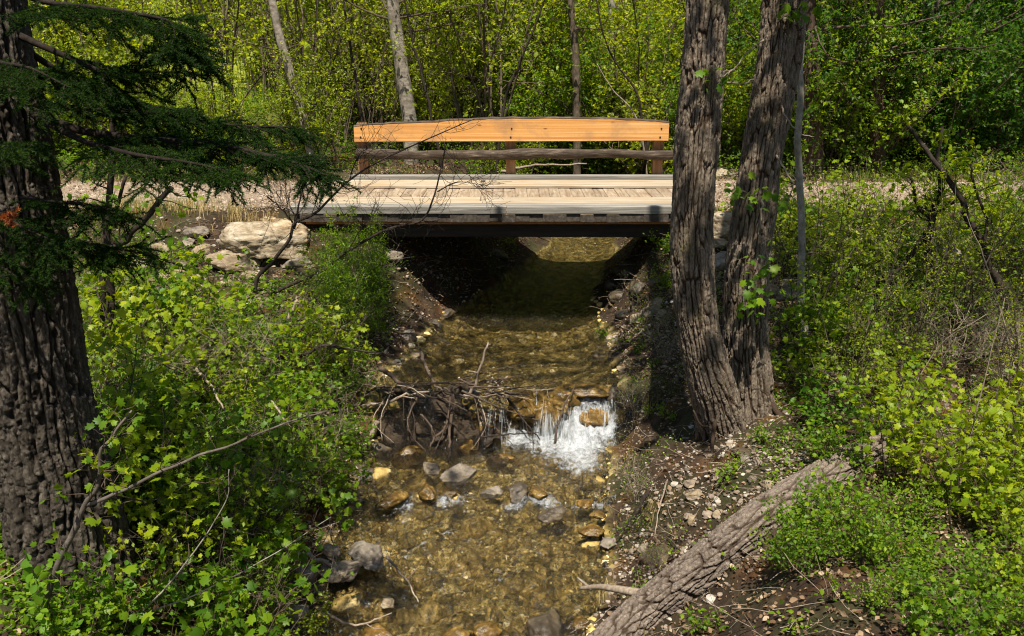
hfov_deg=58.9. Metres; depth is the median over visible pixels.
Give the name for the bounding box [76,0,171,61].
slender bush
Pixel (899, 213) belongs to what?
maple shrub
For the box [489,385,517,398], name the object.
driftwood stick
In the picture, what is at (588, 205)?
footbridge
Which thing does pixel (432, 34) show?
tall bush
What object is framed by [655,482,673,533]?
driftwood stick
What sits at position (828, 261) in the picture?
maple shrub
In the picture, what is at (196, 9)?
tall bush
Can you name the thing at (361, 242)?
bare shrub
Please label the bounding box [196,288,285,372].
leafy shrub
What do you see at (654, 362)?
plant
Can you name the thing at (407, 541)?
cobble
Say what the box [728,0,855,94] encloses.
tall bush
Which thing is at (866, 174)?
grass
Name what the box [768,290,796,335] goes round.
twiggy shrub
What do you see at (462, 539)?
cobble
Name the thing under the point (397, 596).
cobble
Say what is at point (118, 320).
maple shrub
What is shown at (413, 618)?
cobble
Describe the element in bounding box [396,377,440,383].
driftwood stick
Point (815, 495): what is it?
maple shrub
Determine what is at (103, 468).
shrub
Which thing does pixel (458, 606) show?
cobble
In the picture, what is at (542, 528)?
cobble
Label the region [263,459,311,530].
twiggy shrub
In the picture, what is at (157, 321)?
maple shrub
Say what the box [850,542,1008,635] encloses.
maple shrub
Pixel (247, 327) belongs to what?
leafy shrub
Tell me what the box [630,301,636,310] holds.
rock
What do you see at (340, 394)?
maple shrub
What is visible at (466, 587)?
cobble
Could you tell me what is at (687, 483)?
rock
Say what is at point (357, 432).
maple shrub
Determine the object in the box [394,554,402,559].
cobble
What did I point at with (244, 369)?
maple shrub
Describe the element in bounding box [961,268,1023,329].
maple shrub
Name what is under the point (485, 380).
driftwood stick
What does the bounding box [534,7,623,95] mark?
tall bush
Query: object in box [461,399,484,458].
driftwood stick
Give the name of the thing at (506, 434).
driftwood stick
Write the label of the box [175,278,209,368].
bare shrub
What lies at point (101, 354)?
maple shrub
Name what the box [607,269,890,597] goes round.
ground cover
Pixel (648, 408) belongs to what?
plant
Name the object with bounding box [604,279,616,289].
rock
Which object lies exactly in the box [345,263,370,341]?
bare shrub
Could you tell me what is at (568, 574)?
cobble
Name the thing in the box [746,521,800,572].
maple shrub
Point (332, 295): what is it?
willow shrub
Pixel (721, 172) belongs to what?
rock
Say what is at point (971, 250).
twiggy shrub
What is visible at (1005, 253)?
slender bush
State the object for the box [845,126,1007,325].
bush
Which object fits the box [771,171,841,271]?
maple shrub
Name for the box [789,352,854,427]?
broadleaf shrub
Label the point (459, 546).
cobble
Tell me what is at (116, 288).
twiggy shrub
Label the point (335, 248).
willow shrub
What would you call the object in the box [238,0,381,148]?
slender bush
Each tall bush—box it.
[28,0,169,129]
[31,0,198,134]
[38,35,99,153]
[40,34,133,147]
[136,45,257,170]
[151,0,245,54]
[184,0,241,38]
[215,0,313,95]
[251,41,368,162]
[278,0,428,123]
[280,0,389,109]
[312,3,434,95]
[354,0,477,150]
[378,0,559,118]
[417,4,471,69]
[418,0,594,115]
[462,0,609,114]
[469,94,551,173]
[472,0,627,173]
[520,0,643,166]
[524,0,685,173]
[526,72,628,173]
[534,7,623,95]
[551,29,677,173]
[565,30,681,173]
[579,0,684,84]
[596,27,677,114]
[603,0,678,60]
[616,0,681,31]
[620,2,683,149]
[639,0,683,54]
[642,0,758,61]
[646,0,685,91]
[649,43,753,151]
[675,0,839,105]
[677,0,824,144]
[721,2,757,163]
[721,12,861,165]
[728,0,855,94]
[733,0,933,170]
[822,0,993,172]
[831,0,977,91]
[886,45,949,153]
[898,0,1019,105]
[994,50,1023,156]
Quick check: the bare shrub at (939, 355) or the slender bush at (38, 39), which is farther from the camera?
the slender bush at (38, 39)
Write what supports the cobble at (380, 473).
on the bed pebbles at (421, 339)
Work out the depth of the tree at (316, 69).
15.14 m
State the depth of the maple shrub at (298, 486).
7.66 m
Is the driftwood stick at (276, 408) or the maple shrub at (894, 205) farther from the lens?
the maple shrub at (894, 205)
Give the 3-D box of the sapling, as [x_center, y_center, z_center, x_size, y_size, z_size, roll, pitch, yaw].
[2.818,-1.512,9.082,0.573,3.750,0.462,0,17,0]
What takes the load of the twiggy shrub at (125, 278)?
on the ground at (486, 268)
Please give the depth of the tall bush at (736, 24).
16.44 m
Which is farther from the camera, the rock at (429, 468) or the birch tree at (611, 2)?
the birch tree at (611, 2)
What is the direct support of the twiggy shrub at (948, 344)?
on the ground at (486, 268)
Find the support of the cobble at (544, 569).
on the ground at (486, 268)
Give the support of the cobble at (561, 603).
on the ground at (486, 268)
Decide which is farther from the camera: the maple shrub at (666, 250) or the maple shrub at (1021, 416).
the maple shrub at (666, 250)
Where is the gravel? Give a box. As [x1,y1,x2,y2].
[61,179,1022,210]
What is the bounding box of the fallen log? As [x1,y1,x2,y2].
[577,424,922,635]
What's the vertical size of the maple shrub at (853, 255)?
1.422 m
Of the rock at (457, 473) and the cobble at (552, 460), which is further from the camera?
the cobble at (552, 460)
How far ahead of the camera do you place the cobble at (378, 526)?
8.07 m
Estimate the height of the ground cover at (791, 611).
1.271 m
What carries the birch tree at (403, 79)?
on the ground at (486, 268)
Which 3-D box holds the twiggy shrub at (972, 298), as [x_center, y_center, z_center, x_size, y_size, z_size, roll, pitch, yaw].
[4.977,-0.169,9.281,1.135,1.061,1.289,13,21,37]
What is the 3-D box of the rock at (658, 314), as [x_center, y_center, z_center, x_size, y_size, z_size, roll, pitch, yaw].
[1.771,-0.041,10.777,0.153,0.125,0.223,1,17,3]
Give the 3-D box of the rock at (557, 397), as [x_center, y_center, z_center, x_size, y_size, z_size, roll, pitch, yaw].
[0.498,0.869,9.604,0.365,0.276,0.488,-5,16,-36]
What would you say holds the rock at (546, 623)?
in the stream water
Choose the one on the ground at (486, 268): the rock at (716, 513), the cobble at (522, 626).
the rock at (716, 513)
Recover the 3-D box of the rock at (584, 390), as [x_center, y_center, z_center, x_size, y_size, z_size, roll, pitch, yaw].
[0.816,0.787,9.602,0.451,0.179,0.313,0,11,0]
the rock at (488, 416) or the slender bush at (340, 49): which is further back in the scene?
the slender bush at (340, 49)
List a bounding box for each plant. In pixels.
[593,321,610,341]
[631,338,647,353]
[642,405,652,415]
[647,356,659,367]
[652,401,675,420]
[676,602,728,635]
[715,464,743,489]
[724,456,744,474]
[750,420,771,443]
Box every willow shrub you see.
[293,223,351,290]
[293,257,368,343]
[302,218,391,322]
[309,196,385,292]
[312,223,401,344]
[334,240,368,288]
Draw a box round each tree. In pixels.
[0,0,362,591]
[67,103,203,371]
[178,0,264,167]
[199,0,359,162]
[277,0,505,164]
[287,0,433,116]
[291,0,359,165]
[301,0,421,85]
[312,0,378,122]
[383,0,449,168]
[420,1,557,114]
[466,0,546,173]
[543,0,638,173]
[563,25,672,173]
[565,0,667,94]
[573,0,667,161]
[669,0,822,452]
[727,0,999,174]
[804,0,1023,170]
[825,0,854,56]
[837,0,1023,159]
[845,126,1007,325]
[883,0,963,167]
[901,104,1013,340]
[963,0,1023,141]
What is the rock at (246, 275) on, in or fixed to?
on the ground at (486, 268)
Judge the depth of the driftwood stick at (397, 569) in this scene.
6.97 m
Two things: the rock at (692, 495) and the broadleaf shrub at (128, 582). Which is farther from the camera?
the rock at (692, 495)
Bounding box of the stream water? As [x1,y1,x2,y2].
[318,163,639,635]
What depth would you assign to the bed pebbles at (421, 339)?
8.29 m
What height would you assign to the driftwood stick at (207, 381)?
0.264 m
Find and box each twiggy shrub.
[69,221,98,359]
[72,221,120,243]
[73,239,184,345]
[77,260,137,323]
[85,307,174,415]
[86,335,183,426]
[88,316,213,408]
[89,361,125,459]
[99,390,173,495]
[106,298,239,406]
[116,442,285,635]
[126,407,252,518]
[142,281,224,324]
[142,402,321,567]
[144,298,232,386]
[147,405,310,521]
[148,299,303,418]
[173,432,353,635]
[194,395,274,455]
[202,512,310,610]
[207,451,301,547]
[214,374,317,444]
[219,297,292,367]
[242,357,345,440]
[244,279,353,393]
[253,398,330,456]
[257,408,350,513]
[257,495,310,541]
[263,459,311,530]
[276,375,364,461]
[278,281,380,355]
[287,441,326,510]
[289,256,331,303]
[303,237,413,316]
[305,271,383,343]
[308,465,352,515]
[313,315,379,379]
[318,354,383,417]
[341,295,388,333]
[595,445,672,501]
[607,266,669,323]
[608,365,663,419]
[615,486,654,539]
[629,323,688,401]
[630,315,680,362]
[631,512,692,579]
[651,303,675,327]
[716,156,812,259]
[719,207,839,308]
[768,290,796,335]
[769,219,814,284]
[776,169,860,259]
[794,307,865,373]
[805,217,936,308]
[812,184,948,286]
[828,142,971,252]
[849,177,915,245]
[878,213,949,266]
[886,304,953,358]
[889,247,978,312]
[900,269,1023,385]
[925,205,1023,295]
[936,250,1023,358]
[940,299,1023,362]
[956,138,1023,209]
[956,305,1023,391]
[963,197,1023,292]
[967,236,1023,350]
[975,212,1023,302]
[992,302,1023,365]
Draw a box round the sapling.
[779,25,819,344]
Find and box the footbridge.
[290,116,716,236]
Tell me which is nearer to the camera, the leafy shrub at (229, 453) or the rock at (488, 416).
the leafy shrub at (229, 453)
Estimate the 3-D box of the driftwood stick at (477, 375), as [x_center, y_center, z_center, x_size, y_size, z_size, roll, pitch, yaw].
[-0.375,0.579,9.475,0.284,0.695,0.113,0,17,0]
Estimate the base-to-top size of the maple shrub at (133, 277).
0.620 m
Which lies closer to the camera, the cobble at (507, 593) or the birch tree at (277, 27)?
the cobble at (507, 593)
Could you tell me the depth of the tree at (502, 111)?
15.04 m
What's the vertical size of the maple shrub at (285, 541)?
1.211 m
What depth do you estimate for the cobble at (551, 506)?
8.37 m
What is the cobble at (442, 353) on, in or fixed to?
on the ground at (486, 268)
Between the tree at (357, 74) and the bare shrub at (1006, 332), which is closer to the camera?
the bare shrub at (1006, 332)
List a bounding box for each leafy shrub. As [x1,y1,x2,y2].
[83,318,119,340]
[91,324,148,403]
[95,362,203,501]
[121,225,160,257]
[142,425,305,525]
[155,363,213,408]
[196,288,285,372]
[218,314,261,366]
[224,275,249,298]
[231,422,318,483]
[297,313,344,336]
[322,302,367,347]
[328,409,366,445]
[754,492,850,586]
[755,490,838,564]
[787,490,930,565]
[797,468,960,557]
[828,565,907,610]
[876,470,973,531]
[876,551,956,607]
[928,466,971,503]
[940,445,1023,508]
[942,568,1023,635]
[948,528,1023,596]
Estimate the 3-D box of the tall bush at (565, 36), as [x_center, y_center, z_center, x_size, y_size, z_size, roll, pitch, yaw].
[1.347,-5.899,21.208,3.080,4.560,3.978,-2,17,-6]
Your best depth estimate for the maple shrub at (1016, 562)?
4.67 m
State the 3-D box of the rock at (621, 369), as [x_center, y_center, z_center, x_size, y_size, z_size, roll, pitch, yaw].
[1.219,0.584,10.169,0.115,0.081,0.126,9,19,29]
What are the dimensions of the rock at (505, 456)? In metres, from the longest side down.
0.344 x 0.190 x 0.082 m
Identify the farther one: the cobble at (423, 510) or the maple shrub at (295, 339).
the maple shrub at (295, 339)
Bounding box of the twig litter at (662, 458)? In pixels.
[0,168,1023,635]
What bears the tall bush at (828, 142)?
on the ground at (486, 268)
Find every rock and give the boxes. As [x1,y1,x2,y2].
[148,269,204,284]
[149,242,170,254]
[165,260,197,270]
[182,226,210,237]
[182,237,194,247]
[192,244,210,257]
[219,279,233,287]
[238,271,265,281]
[267,277,281,284]
[282,256,310,268]
[284,604,308,623]
[294,563,317,582]
[319,559,362,582]
[321,543,340,561]
[347,540,383,570]
[353,463,374,484]
[361,622,393,635]
[367,440,392,460]
[375,490,411,509]
[380,597,394,608]
[387,250,403,261]
[391,445,426,469]
[401,329,416,341]
[410,350,426,362]
[418,484,436,499]
[423,461,439,475]
[430,319,442,330]
[437,487,457,498]
[440,463,476,486]
[441,626,472,635]
[443,308,455,318]
[458,439,480,455]
[471,411,499,430]
[473,621,502,635]
[480,485,502,499]
[487,453,517,462]
[500,415,520,435]
[507,390,536,422]
[508,482,528,503]
[526,608,564,635]
[529,485,547,499]
[530,399,560,430]
[535,386,580,415]
[537,505,566,522]
[565,615,589,634]
[567,383,608,398]
[576,499,593,508]
[578,523,604,536]
[579,407,609,426]
[589,510,605,519]
[591,353,605,361]
[595,347,605,351]
[599,537,616,549]
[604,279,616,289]
[604,385,629,410]
[608,290,622,302]
[611,261,634,277]
[614,309,627,319]
[617,366,625,371]
[629,280,644,297]
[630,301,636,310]
[630,313,641,323]
[637,542,647,552]
[639,544,669,565]
[640,307,656,319]
[646,277,657,285]
[646,297,662,310]
[655,310,665,319]
[683,479,695,487]
[685,489,701,500]
[687,515,695,524]
[712,509,722,518]
[714,236,727,247]
[715,251,725,270]
[716,167,728,177]
[731,446,749,458]
[740,455,754,463]
[758,480,774,487]
[769,284,778,297]
[771,288,796,300]
[778,280,791,288]
[935,247,961,264]
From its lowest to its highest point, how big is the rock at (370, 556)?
0.199 m
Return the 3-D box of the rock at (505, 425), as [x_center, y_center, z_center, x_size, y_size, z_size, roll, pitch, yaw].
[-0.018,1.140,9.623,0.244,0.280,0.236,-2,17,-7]
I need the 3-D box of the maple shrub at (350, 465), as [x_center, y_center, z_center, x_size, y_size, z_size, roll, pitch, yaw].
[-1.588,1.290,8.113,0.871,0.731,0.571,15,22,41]
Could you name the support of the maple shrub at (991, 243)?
on the ground at (486, 268)
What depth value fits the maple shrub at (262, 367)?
7.61 m
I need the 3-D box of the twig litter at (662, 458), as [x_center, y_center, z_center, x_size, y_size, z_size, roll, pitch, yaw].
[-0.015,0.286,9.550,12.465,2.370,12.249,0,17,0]
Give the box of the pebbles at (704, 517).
[68,215,1023,635]
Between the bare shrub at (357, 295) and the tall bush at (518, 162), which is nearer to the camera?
the bare shrub at (357, 295)
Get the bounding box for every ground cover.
[0,241,397,635]
[53,84,1023,251]
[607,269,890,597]
[717,247,1023,635]
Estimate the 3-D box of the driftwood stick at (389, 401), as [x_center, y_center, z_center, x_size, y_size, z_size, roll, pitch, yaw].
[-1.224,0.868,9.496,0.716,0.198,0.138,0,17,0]
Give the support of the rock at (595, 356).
on the ground at (486, 268)
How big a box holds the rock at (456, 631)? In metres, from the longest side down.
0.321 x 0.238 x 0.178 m
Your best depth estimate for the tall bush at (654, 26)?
19.79 m
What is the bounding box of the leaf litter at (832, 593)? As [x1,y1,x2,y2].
[0,157,1023,635]
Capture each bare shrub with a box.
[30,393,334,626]
[128,464,241,626]
[143,509,330,619]
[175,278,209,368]
[216,317,384,369]
[233,71,481,294]
[264,136,511,295]
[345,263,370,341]
[814,201,1012,287]
[900,314,985,405]
[947,213,1022,403]
[955,295,1023,508]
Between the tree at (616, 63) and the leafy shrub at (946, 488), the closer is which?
the leafy shrub at (946, 488)
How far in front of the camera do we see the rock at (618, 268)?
12.51 m
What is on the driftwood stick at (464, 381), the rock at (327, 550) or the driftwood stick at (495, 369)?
the driftwood stick at (495, 369)
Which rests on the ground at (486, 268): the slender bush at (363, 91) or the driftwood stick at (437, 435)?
the slender bush at (363, 91)
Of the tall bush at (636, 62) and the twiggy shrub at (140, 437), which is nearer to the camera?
the twiggy shrub at (140, 437)
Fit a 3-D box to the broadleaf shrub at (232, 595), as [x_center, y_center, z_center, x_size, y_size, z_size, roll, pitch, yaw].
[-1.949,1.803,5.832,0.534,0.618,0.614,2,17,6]
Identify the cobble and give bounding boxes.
[329,592,365,614]
[335,587,349,597]
[335,625,361,635]
[337,614,346,621]
[345,585,365,596]
[346,610,362,627]
[348,580,364,587]
[355,567,370,580]
[356,607,370,622]
[364,598,390,622]
[368,493,377,500]
[370,522,388,533]
[372,467,393,484]
[377,485,391,496]
[380,621,390,630]
[381,565,390,574]
[383,557,392,566]
[391,589,400,599]
[392,608,410,625]
[393,559,408,572]
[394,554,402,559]
[398,533,415,548]
[401,585,414,596]
[403,572,431,590]
[405,474,431,491]
[407,493,416,502]
[408,611,416,623]
[412,494,427,505]
[412,504,434,518]
[412,626,423,635]
[415,599,442,625]
[416,558,427,565]
[419,539,439,554]
[421,625,448,635]
[431,592,441,601]
[432,345,448,360]
[436,482,455,489]
[440,611,473,629]
[441,604,453,617]
[443,501,454,508]
[446,493,463,506]
[447,560,469,573]
[450,530,468,542]
[451,601,461,612]
[453,506,465,515]
[455,541,468,552]
[455,595,467,604]
[457,547,478,563]
[457,577,465,584]
[459,517,487,538]
[461,584,473,591]
[466,541,474,548]
[466,591,480,603]
[469,360,480,366]
[469,560,487,568]
[471,567,487,578]
[476,503,488,510]
[478,488,486,498]
[478,549,496,561]
[479,575,489,582]
[481,340,492,346]
[485,605,497,613]
[485,611,498,620]
[486,452,506,468]
[487,525,500,534]
[494,532,502,539]
[496,585,505,595]
[501,499,516,510]
[502,547,514,554]
[503,537,518,549]
[504,584,518,599]
[506,577,526,594]
[508,621,526,635]
[511,453,528,465]
[518,607,528,613]
[520,535,531,545]
[520,584,533,597]
[523,575,540,588]
[524,466,534,476]
[525,588,540,597]
[526,488,534,499]
[526,591,552,608]
[526,611,542,618]
[528,387,540,395]
[533,564,546,579]
[535,453,558,467]
[535,543,553,557]
[537,522,546,529]
[538,483,549,491]
[541,578,562,600]
[542,347,553,354]
[549,502,559,508]
[550,489,569,500]
[553,598,573,616]
[560,571,575,582]
[561,542,570,550]
[562,455,574,465]
[562,582,570,590]
[563,560,576,571]
[564,485,575,494]
[564,507,571,516]
[564,521,574,528]
[568,463,579,470]
[570,470,586,479]
[576,474,604,490]
[579,540,601,554]
[590,454,604,464]
[590,466,601,473]
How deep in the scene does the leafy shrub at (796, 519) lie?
5.56 m
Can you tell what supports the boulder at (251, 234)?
on the ground at (486, 268)
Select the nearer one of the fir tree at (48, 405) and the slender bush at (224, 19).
the fir tree at (48, 405)
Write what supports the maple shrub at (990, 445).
on the ground at (486, 268)
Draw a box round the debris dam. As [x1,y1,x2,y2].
[359,379,500,463]
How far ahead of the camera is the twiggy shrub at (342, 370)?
9.67 m
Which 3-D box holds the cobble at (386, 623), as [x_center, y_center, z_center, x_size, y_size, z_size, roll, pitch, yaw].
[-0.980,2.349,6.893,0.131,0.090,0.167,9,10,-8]
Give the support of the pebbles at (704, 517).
on the ground at (486, 268)
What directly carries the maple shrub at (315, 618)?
on the ground at (486, 268)
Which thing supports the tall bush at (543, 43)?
on the ground at (486, 268)
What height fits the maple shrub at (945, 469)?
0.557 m
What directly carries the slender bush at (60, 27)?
on the ground at (486, 268)
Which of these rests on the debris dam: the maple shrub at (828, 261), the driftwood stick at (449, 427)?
the driftwood stick at (449, 427)
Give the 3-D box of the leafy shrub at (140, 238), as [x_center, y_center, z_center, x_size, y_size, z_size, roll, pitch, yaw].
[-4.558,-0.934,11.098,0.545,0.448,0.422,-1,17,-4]
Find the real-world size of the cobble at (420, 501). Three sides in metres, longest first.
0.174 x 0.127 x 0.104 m
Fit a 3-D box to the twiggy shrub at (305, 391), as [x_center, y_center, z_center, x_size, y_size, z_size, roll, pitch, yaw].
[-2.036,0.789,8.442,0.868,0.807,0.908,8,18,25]
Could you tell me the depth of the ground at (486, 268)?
9.55 m
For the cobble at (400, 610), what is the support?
on the ground at (486, 268)
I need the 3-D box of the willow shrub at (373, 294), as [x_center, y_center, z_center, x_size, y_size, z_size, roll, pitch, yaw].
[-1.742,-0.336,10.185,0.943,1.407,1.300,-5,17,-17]
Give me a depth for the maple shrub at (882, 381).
8.05 m
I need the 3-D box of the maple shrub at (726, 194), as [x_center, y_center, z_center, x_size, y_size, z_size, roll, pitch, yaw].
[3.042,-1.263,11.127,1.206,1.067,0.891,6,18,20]
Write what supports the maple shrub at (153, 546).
on the ground at (486, 268)
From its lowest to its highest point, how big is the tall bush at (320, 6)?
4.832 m
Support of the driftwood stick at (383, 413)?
hanging from the debris dam
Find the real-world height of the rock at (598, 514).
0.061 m
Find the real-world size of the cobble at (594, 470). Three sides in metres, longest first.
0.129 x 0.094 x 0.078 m
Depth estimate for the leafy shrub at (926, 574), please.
4.72 m
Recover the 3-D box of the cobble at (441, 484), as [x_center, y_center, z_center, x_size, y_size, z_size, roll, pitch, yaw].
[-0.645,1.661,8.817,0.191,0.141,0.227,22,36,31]
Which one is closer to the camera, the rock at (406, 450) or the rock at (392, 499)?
the rock at (392, 499)
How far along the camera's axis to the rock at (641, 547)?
7.24 m
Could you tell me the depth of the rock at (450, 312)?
12.19 m
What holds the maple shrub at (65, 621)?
on the ground at (486, 268)
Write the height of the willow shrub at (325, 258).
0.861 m
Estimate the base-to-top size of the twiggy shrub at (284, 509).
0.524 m
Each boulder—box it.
[204,249,261,272]
[217,221,307,258]
[260,217,282,221]
[272,218,310,245]
[713,211,731,239]
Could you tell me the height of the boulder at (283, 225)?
0.415 m
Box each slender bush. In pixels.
[30,0,104,141]
[32,29,54,95]
[68,0,165,61]
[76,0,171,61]
[132,0,342,123]
[205,0,301,98]
[208,0,319,102]
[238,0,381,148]
[264,0,388,148]
[307,0,465,148]
[323,0,432,122]
[339,1,467,92]
[351,0,492,117]
[408,0,550,170]
[455,0,606,173]
[498,0,685,173]
[512,0,614,147]
[523,0,623,63]
[728,0,863,146]
[771,139,935,333]
[786,237,913,418]
[795,0,947,100]
[810,216,936,371]
[820,0,960,127]
[860,208,968,369]
[904,129,1023,345]
[925,143,1023,314]
[980,276,1023,413]
[998,151,1023,177]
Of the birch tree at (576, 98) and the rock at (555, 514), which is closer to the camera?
the rock at (555, 514)
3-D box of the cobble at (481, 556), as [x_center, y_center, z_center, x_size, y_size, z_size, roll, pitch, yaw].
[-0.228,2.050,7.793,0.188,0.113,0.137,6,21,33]
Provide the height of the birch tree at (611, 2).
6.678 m
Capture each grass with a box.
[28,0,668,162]
[58,158,1022,243]
[81,194,278,231]
[591,394,656,635]
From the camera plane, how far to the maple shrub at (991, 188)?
10.87 m
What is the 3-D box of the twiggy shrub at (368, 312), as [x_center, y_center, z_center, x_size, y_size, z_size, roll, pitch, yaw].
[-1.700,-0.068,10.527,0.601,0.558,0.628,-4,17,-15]
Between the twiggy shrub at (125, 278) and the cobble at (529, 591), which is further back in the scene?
the twiggy shrub at (125, 278)
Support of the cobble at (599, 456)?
on the ground at (486, 268)
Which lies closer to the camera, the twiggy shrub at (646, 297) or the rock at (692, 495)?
the rock at (692, 495)
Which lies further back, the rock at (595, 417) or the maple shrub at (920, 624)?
the rock at (595, 417)
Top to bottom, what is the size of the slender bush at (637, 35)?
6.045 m
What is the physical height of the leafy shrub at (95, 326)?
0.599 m
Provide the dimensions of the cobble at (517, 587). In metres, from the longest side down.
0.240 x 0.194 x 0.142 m
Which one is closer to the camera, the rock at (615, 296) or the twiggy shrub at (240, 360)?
the twiggy shrub at (240, 360)
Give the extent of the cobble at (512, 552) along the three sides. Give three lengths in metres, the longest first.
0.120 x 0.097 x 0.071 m
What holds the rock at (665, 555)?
on the ground at (486, 268)
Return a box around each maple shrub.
[0,544,123,635]
[27,458,331,635]
[73,301,222,538]
[78,242,236,406]
[80,269,205,360]
[83,210,212,350]
[85,320,147,399]
[85,438,268,589]
[88,309,190,409]
[88,343,169,439]
[90,300,141,367]
[93,381,164,474]
[94,282,233,376]
[99,363,203,423]
[106,260,150,300]
[113,387,317,565]
[122,436,237,531]
[126,232,270,403]
[133,237,273,346]
[133,382,277,490]
[134,470,233,578]
[137,366,205,458]
[139,372,180,409]
[161,316,288,403]
[172,488,362,632]
[179,389,311,482]
[189,364,309,458]
[193,361,272,425]
[206,342,314,440]
[238,562,306,635]
[241,301,300,341]
[246,399,361,512]
[246,431,308,495]
[252,289,379,401]
[260,328,337,429]
[263,306,309,365]
[271,442,312,505]
[286,591,336,635]
[291,442,375,516]
[299,325,362,375]
[299,344,377,405]
[303,418,377,501]
[314,397,377,452]
[317,325,364,368]
[643,228,669,256]
[645,258,671,290]
[714,177,809,240]
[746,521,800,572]
[768,233,920,360]
[769,302,874,396]
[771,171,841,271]
[771,270,885,366]
[772,196,861,262]
[775,157,819,263]
[775,394,873,471]
[785,205,910,291]
[788,179,842,250]
[790,459,873,533]
[794,179,913,297]
[805,255,868,315]
[813,159,904,255]
[818,330,970,486]
[820,350,955,437]
[848,327,958,408]
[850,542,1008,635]
[854,514,917,565]
[858,193,923,270]
[858,314,936,378]
[859,223,895,270]
[861,212,973,296]
[861,364,1023,530]
[868,259,931,326]
[877,520,952,575]
[892,216,967,288]
[902,183,1023,282]
[905,252,971,331]
[907,235,988,289]
[917,183,1023,257]
[925,435,981,511]
[933,327,1023,481]
[953,151,1023,233]
[954,214,1023,277]
[959,426,1023,536]
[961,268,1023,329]
[962,505,1023,606]
[967,175,1023,271]
[970,203,1023,279]
[973,464,1023,548]
[975,201,1023,289]
[980,479,1023,543]
[990,383,1023,430]
[1003,173,1023,278]
[1008,412,1023,468]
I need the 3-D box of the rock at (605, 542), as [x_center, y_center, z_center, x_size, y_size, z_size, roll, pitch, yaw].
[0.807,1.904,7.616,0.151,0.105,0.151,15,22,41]
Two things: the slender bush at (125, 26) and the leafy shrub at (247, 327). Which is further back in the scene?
the slender bush at (125, 26)
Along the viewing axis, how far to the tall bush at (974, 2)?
17.66 m
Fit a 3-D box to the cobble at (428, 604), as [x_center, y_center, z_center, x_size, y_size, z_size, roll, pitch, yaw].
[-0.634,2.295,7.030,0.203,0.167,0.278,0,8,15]
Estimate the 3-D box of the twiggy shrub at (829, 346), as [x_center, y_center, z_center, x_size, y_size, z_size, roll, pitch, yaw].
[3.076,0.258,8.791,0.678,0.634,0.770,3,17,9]
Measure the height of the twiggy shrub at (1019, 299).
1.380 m
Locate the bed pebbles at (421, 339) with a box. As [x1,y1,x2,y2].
[310,289,618,635]
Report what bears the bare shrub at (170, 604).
on the ground at (486, 268)
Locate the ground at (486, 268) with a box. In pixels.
[0,0,1023,635]
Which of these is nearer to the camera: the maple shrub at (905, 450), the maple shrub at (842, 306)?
the maple shrub at (905, 450)
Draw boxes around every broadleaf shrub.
[14,549,107,635]
[87,547,186,635]
[127,456,202,534]
[149,349,200,412]
[151,279,206,350]
[161,553,246,633]
[186,399,238,438]
[198,405,286,514]
[291,357,341,426]
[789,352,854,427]
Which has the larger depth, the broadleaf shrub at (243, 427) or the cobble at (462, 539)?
the cobble at (462, 539)
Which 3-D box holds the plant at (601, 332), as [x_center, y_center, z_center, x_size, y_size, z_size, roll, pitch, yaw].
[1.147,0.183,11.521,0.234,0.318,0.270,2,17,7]
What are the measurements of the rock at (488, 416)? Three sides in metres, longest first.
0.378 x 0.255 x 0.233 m
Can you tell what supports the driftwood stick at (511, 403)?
on the rock at (524, 407)
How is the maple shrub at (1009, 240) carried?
on the ground at (486, 268)
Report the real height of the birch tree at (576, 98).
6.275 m
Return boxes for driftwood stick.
[191,365,224,410]
[271,401,298,437]
[286,290,301,319]
[287,551,332,566]
[326,528,339,591]
[326,612,391,628]
[362,391,428,407]
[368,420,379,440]
[371,374,394,390]
[373,396,393,442]
[378,366,425,397]
[380,393,390,436]
[385,556,418,602]
[388,391,438,421]
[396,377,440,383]
[396,380,424,396]
[399,398,403,450]
[401,401,414,446]
[407,397,428,454]
[419,352,445,395]
[419,392,448,401]
[421,414,438,439]
[427,381,459,386]
[428,407,451,452]
[432,395,450,455]
[433,389,451,396]
[435,393,466,410]
[443,387,468,399]
[447,412,453,461]
[453,375,520,384]
[457,378,511,399]
[461,390,540,420]
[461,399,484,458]
[463,342,488,403]
[463,362,535,379]
[463,394,496,404]
[468,386,510,394]
[474,398,479,451]
[474,401,486,446]
[476,391,531,399]
[480,432,538,437]
[485,394,514,409]
[487,393,529,395]
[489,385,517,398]
[492,381,561,392]
[492,395,512,451]
[494,377,512,385]
[501,163,586,172]
[506,387,554,396]
[507,396,539,445]
[554,385,574,442]
[615,491,649,535]
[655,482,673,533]
[825,370,872,394]
[827,373,841,396]
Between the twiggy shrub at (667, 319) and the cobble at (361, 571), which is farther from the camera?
the twiggy shrub at (667, 319)
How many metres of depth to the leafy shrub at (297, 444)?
7.61 m
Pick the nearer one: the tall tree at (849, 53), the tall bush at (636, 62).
the tall tree at (849, 53)
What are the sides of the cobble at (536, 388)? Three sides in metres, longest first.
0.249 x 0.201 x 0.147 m
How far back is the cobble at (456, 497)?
8.38 m
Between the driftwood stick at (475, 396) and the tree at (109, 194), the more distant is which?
the driftwood stick at (475, 396)
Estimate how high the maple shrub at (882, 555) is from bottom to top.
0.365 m
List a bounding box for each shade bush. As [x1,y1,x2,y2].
[728,0,895,110]
[820,4,913,158]
[821,1,941,151]
[885,0,1023,171]
[888,0,1023,154]
[904,0,1023,109]
[911,0,1023,159]
[947,17,1023,149]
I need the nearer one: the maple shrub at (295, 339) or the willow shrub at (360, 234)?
the maple shrub at (295, 339)
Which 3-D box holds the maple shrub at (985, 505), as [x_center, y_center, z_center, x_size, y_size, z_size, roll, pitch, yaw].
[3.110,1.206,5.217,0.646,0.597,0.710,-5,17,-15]

